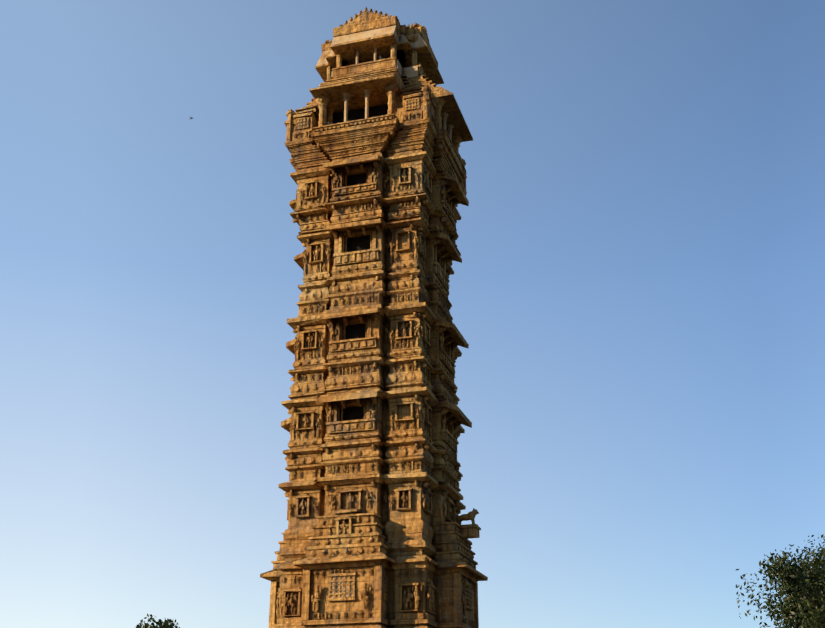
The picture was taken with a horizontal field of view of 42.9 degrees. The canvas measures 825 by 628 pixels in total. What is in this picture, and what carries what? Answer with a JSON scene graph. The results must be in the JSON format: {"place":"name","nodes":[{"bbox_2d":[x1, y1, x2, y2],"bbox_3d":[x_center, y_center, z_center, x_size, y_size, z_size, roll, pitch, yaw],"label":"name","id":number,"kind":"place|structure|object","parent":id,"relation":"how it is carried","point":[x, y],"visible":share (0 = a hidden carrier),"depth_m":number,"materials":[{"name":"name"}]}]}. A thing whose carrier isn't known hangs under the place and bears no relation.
{"place":"outdoors","nodes":[
{"label":"outdoors","id":0,"kind":"place"},
{"bbox_2d":[0,0,824,627],"label":"sky","id":1,"kind":"structure","parent":0,"point":[636,296],"materials":[{"name":"blue"}]},
{"label":"ground","id":2,"kind":"structure","parent":0,"visible":0},
{"bbox_2d":[135,614,179,627],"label":"tree","id":3,"kind":"object","parent":2,"relation":"on","point":[165,623],"visible":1,"depth_m":72.31,"materials":[{"name":"green plant"}]},
{"bbox_2d":[260,7,487,627],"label":"tower","id":4,"kind":"structure","parent":2,"relation":"on","point":[376,490],"depth_m":44.98,"materials":[{"name":"stone"}]},
{"bbox_2d":[333,104,394,420],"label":"window","id":5,"kind":"structure","parent":4,"relation":"attached to","point":[355,331],"depth_m":47.52,"materials":[{"name":"black"}]},
{"bbox_2d":[276,25,466,608],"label":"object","id":6,"kind":"object","parent":4,"relation":"on","point":[412,71],"visible":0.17,"depth_m":51.49,"materials":[{"name":"brown stone"}]},
{"bbox_2d":[309,55,471,562],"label":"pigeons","id":7,"kind":"object","parent":4,"relation":"on","point":[347,550],"visible":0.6,"depth_m":42.26,"materials":[{"name":"grey"}]},
{"bbox_2d":[454,508,478,525],"bbox_3d":[2.264,8.502,43.922,1.078,0.808,0.399,-7,-24,15],"label":"lion statue","id":8,"kind":"object","parent":4,"relation":"on","point":[472,514],"visible":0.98,"depth_m":43.81,"materials":[{"name":"stone"}]},
{"bbox_2d":[736,534,824,627],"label":"tree","id":9,"kind":"object","parent":2,"relation":"on","point":[802,583],"visible":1,"depth_m":35.50,"materials":[{"name":"green plant"}]}
]}

